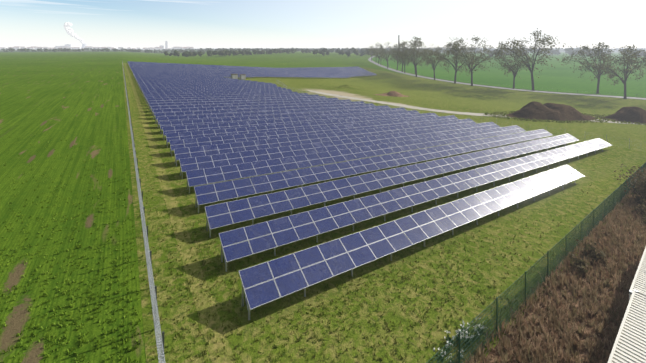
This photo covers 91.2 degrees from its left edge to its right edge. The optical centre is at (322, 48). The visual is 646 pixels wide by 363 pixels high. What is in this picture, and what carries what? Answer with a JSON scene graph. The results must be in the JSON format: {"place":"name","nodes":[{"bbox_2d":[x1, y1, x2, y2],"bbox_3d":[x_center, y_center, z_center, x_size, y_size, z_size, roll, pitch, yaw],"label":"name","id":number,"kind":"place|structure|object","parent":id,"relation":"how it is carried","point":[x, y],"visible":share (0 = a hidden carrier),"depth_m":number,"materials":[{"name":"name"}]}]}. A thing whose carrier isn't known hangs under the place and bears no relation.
{"place":"outdoors","nodes":[
{"label":"outdoors","id":0,"kind":"place"},
{"bbox_2d":[64,22,86,47],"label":"smoke plume","id":1,"kind":"object","parent":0,"point":[68,30],"depth_m":6248.56,"materials":[{"name":"grey"}]},
{"bbox_2d":[0,51,423,362],"bbox_3d":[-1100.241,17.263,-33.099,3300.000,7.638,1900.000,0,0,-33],"label":"crop field","id":2,"kind":"structure","parent":0,"point":[54,99],"depth_m":29.52,"materials":[{"name":"green plant"}]},
{"bbox_2d":[365,42,382,57],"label":"avenue tree","id":3,"kind":"object","parent":2,"relation":"on","point":[372,49],"visible":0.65,"depth_m":412.42,"materials":[{"name":"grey plant"}]},
{"bbox_2d":[370,45,388,63],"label":"avenue tree","id":4,"kind":"object","parent":2,"relation":"on","point":[378,50],"visible":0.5,"depth_m":380.75,"materials":[{"name":"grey plant"}]},
{"bbox_2d":[374,46,395,68],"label":"avenue tree","id":5,"kind":"object","parent":2,"relation":"on","point":[385,59],"visible":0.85,"depth_m":314.83,"materials":[{"name":"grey plant"}]},
{"bbox_2d":[387,48,400,69],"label":"avenue tree","id":6,"kind":"object","parent":2,"relation":"on","point":[394,58],"visible":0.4,"depth_m":291.56,"materials":[{"name":"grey plant"}]},
{"bbox_2d":[391,48,411,72],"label":"avenue tree","id":7,"kind":"object","parent":2,"relation":"on","point":[400,61],"visible":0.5,"depth_m":265.17,"materials":[{"name":"grey plant"}]},
{"bbox_2d":[390,43,415,71],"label":"avenue tree","id":8,"kind":"object","parent":2,"relation":"on","point":[400,54],"visible":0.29,"depth_m":274.18,"materials":[{"name":"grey plant"}]},
{"bbox_2d":[0,48,643,157],"bbox_3d":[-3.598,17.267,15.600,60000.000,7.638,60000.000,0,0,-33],"label":"ground","id":9,"kind":"structure","parent":0,"point":[89,50],"depth_m":1363.09,"materials":[{"name":"green plant"}]},
{"bbox_2d":[0,41,193,49],"bbox_3d":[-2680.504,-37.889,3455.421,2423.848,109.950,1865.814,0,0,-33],"label":"distant town","id":10,"kind":"object","parent":9,"relation":"on","point":[66,46],"visible":0.73,"depth_m":3280.95,"materials":[{"name":"grey"}]},
{"bbox_2d":[122,61,163,360],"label":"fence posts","id":11,"kind":"object","parent":9,"relation":"on","point":[147,234],"visible":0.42,"depth_m":17.75,"materials":[{"name":"grey metal"}]},
{"bbox_2d":[122,62,164,362],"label":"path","id":12,"kind":"structure","parent":11,"relation":"attached to","point":[149,269],"depth_m":18.49,"materials":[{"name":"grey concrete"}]},
{"bbox_2d":[1,46,645,56],"bbox_3d":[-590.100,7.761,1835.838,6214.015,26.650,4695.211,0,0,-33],"label":"distant trees","id":13,"kind":"object","parent":9,"relation":"on","point":[200,52],"visible":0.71,"depth_m":893.80,"materials":[{"name":"green plant"}]},
{"bbox_2d":[490,48,533,88],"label":"avenue tree","id":14,"kind":"object","parent":9,"relation":"on","point":[515,70],"visible":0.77,"depth_m":164.66,"materials":[{"name":"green plant"}]},
{"bbox_2d":[495,28,570,90],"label":"avenue tree","id":15,"kind":"object","parent":9,"relation":"on","point":[535,47],"visible":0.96,"depth_m":156.76,"materials":[{"name":"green plant"}]},
{"bbox_2d":[0,0,645,48],"label":"sky","id":16,"kind":"structure","parent":0,"point":[141,24],"materials":[{"name":"white"}]},
{"bbox_2d":[122,63,645,362],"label":"farm grass","id":17,"kind":"structure","parent":0,"point":[556,204],"depth_m":22.05,"materials":[{"name":"green plant"}]},
{"bbox_2d":[231,74,237,78],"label":"transformer kiosk","id":18,"kind":"object","parent":17,"relation":"on","point":[234,76],"visible":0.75,"depth_m":167.02,"materials":[{"name":"grey concrete"}]},
{"bbox_2d":[239,74,245,78],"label":"transformer kiosk","id":19,"kind":"object","parent":17,"relation":"on","point":[242,76],"visible":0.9,"depth_m":169.86,"materials":[{"name":"grey concrete"}]},
{"bbox_2d":[127,61,376,81],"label":"solar tables","id":20,"kind":"object","parent":17,"relation":"on","point":[157,72],"visible":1,"depth_m":213.27,"materials":[{"name":"blue glass"}]},
{"bbox_2d":[328,85,368,88],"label":"grass heap","id":21,"kind":"object","parent":17,"relation":"on","point":[346,87],"depth_m":146.48,"materials":[{"name":"green plant"}]},
{"bbox_2d":[133,74,602,319],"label":"panel support posts","id":22,"kind":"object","parent":17,"relation":"on","point":[222,252],"depth_m":29.82,"materials":[{"name":"silver metal"}]},
{"bbox_2d":[138,82,611,309],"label":"solar tables","id":23,"kind":"object","parent":22,"relation":"on","point":[228,127],"visible":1,"depth_m":36.23,"materials":[{"name":"blue glass"}]},
{"bbox_2d":[373,91,409,96],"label":"dirt mound","id":24,"kind":"object","parent":17,"relation":"on","point":[394,93],"visible":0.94,"depth_m":123.99,"materials":[{"name":"brown soil"}]},
{"bbox_2d":[395,41,429,76],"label":"avenue tree","id":25,"kind":"object","parent":17,"relation":"on","point":[413,53],"visible":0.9,"depth_m":232.20,"materials":[{"name":"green plant"}]},
{"bbox_2d":[418,46,449,79],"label":"avenue tree","id":26,"kind":"object","parent":17,"relation":"on","point":[429,60],"visible":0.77,"depth_m":211.09,"materials":[{"name":"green plant"}]},
{"bbox_2d":[276,79,629,148],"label":"fence posts","id":27,"kind":"object","parent":17,"relation":"on","point":[277,81],"visible":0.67,"depth_m":70.50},
{"bbox_2d":[283,83,644,149],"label":"grass tufts","id":28,"kind":"object","parent":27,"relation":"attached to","point":[447,114],"visible":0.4,"depth_m":79.86,"materials":[{"name":"green plant"}]},
{"bbox_2d":[429,37,481,83],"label":"avenue tree","id":29,"kind":"object","parent":17,"relation":"on","point":[455,67],"visible":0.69,"depth_m":189.82,"materials":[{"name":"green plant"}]},
{"bbox_2d":[433,318,487,362],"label":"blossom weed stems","id":30,"kind":"object","parent":17,"relation":"on","point":[448,339],"visible":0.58,"depth_m":15.13,"materials":[{"name":"green"}]},
{"bbox_2d":[439,37,505,85],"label":"avenue tree","id":31,"kind":"object","parent":17,"relation":"on","point":[463,57],"visible":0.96,"depth_m":176.54,"materials":[{"name":"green plant"}]},
{"bbox_2d":[426,162,645,362],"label":"green fence","id":32,"kind":"object","parent":17,"relation":"on","point":[559,253],"visible":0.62,"depth_m":18.75,"materials":[{"name":"green metal"}]},
{"bbox_2d":[505,101,596,120],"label":"soil heap","id":33,"kind":"object","parent":17,"relation":"on","point":[532,110],"visible":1,"depth_m":86.01,"materials":[{"name":"brown soil"}]},
{"bbox_2d":[483,111,645,124],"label":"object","id":34,"kind":"object","parent":17,"relation":"on","point":[540,120],"visible":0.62,"depth_m":84.81,"materials":[{"name":"grey gravel"}]},
{"bbox_2d":[588,44,645,98],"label":"avenue tree","id":35,"kind":"object","parent":17,"relation":"on","point":[612,74],"visible":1,"depth_m":131.29,"materials":[{"name":"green plant"}]},
{"bbox_2d":[599,106,645,123],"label":"soil heap","id":36,"kind":"object","parent":17,"relation":"on","point":[634,114],"visible":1,"depth_m":88.39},
{"bbox_2d":[308,90,644,124],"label":"dirt track","id":37,"kind":"structure","parent":0,"point":[435,110],"depth_m":93.88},
{"bbox_2d":[368,56,645,99],"bbox_3d":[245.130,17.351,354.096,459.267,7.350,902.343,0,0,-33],"label":"road","id":38,"kind":"structure","parent":0,"point":[369,59],"depth_m":170.05,"materials":[{"name":"grey asphalt"}]},
{"bbox_2d":[372,52,645,97],"bbox_3d":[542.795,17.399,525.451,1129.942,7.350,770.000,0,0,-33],"label":"field ground","id":39,"kind":"structure","parent":0,"point":[560,77],"depth_m":227.23,"materials":[{"name":"green plant"}]},
{"bbox_2d":[376,41,395,66],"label":"avenue tree","id":40,"kind":"object","parent":39,"relation":"on","point":[383,50],"visible":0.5,"depth_m":336.32,"materials":[{"name":"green plant"}]},
{"bbox_2d":[392,36,434,73],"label":"avenue tree","id":41,"kind":"object","parent":39,"relation":"on","point":[414,42],"visible":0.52,"depth_m":254.60,"materials":[{"name":"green plant"}]},
{"bbox_2d":[561,42,638,93],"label":"avenue tree","id":42,"kind":"object","parent":39,"relation":"on","point":[601,50],"visible":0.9,"depth_m":147.55,"materials":[{"name":"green plant"}]},
{"bbox_2d":[485,191,645,362],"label":"dry brush","id":43,"kind":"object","parent":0,"point":[542,306],"depth_m":17.05,"materials":[{"name":"brown plant"}]},
{"bbox_2d":[462,177,645,362],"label":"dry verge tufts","id":44,"kind":"object","parent":43,"relation":"on","point":[623,248],"visible":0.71,"depth_m":17.92,"materials":[{"name":"brown plant"}]},
{"bbox_2d":[570,252,589,273],"bbox_3d":[17.109,14.416,21.157,1.560,1.102,1.059,0,0,-44],"label":"bush","id":45,"kind":"object","parent":43,"relation":"on","point":[580,263],"visible":0.92,"depth_m":21.07,"materials":[{"name":"brown plant"}]},
{"bbox_2d":[576,239,607,262],"bbox_3d":[19.255,14.527,22.728,1.611,1.278,1.860,0,0,29],"label":"bush","id":46,"kind":"object","parent":43,"relation":"on","point":[598,255],"visible":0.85,"depth_m":22.52,"materials":[{"name":"brown plant"}]},
{"bbox_2d":[607,289,645,362],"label":"corrugated roof","id":47,"kind":"structure","parent":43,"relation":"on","point":[629,346],"depth_m":12.84,"materials":[{"name":"painted metal"}]},
{"bbox_2d":[614,166,645,200],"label":"dry shrub","id":48,"kind":"object","parent":43,"relation":"on","point":[641,184],"visible":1,"depth_m":33.10,"materials":[{"name":"brown plant"}]},
{"bbox_2d":[620,164,645,186],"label":"dry shrub","id":49,"kind":"object","parent":43,"relation":"on","point":[630,172],"visible":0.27,"depth_m":36.56,"materials":[{"name":"brown plant"}]},
{"bbox_2d":[629,247,645,300],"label":"container","id":50,"kind":"object","parent":43,"relation":"on","point":[639,282],"visible":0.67,"depth_m":16.66,"materials":[{"name":"metal"}]},
{"bbox_2d":[629,199,645,214],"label":"dry shrub","id":51,"kind":"object","parent":43,"relation":"on","point":[642,207],"visible":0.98,"depth_m":29.79,"materials":[{"name":"brown plant"}]},
{"bbox_2d":[632,194,645,205],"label":"bush","id":52,"kind":"object","parent":43,"relation":"on","point":[637,198],"visible":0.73,"depth_m":32.23,"materials":[{"name":"brown plant"}]}
]}

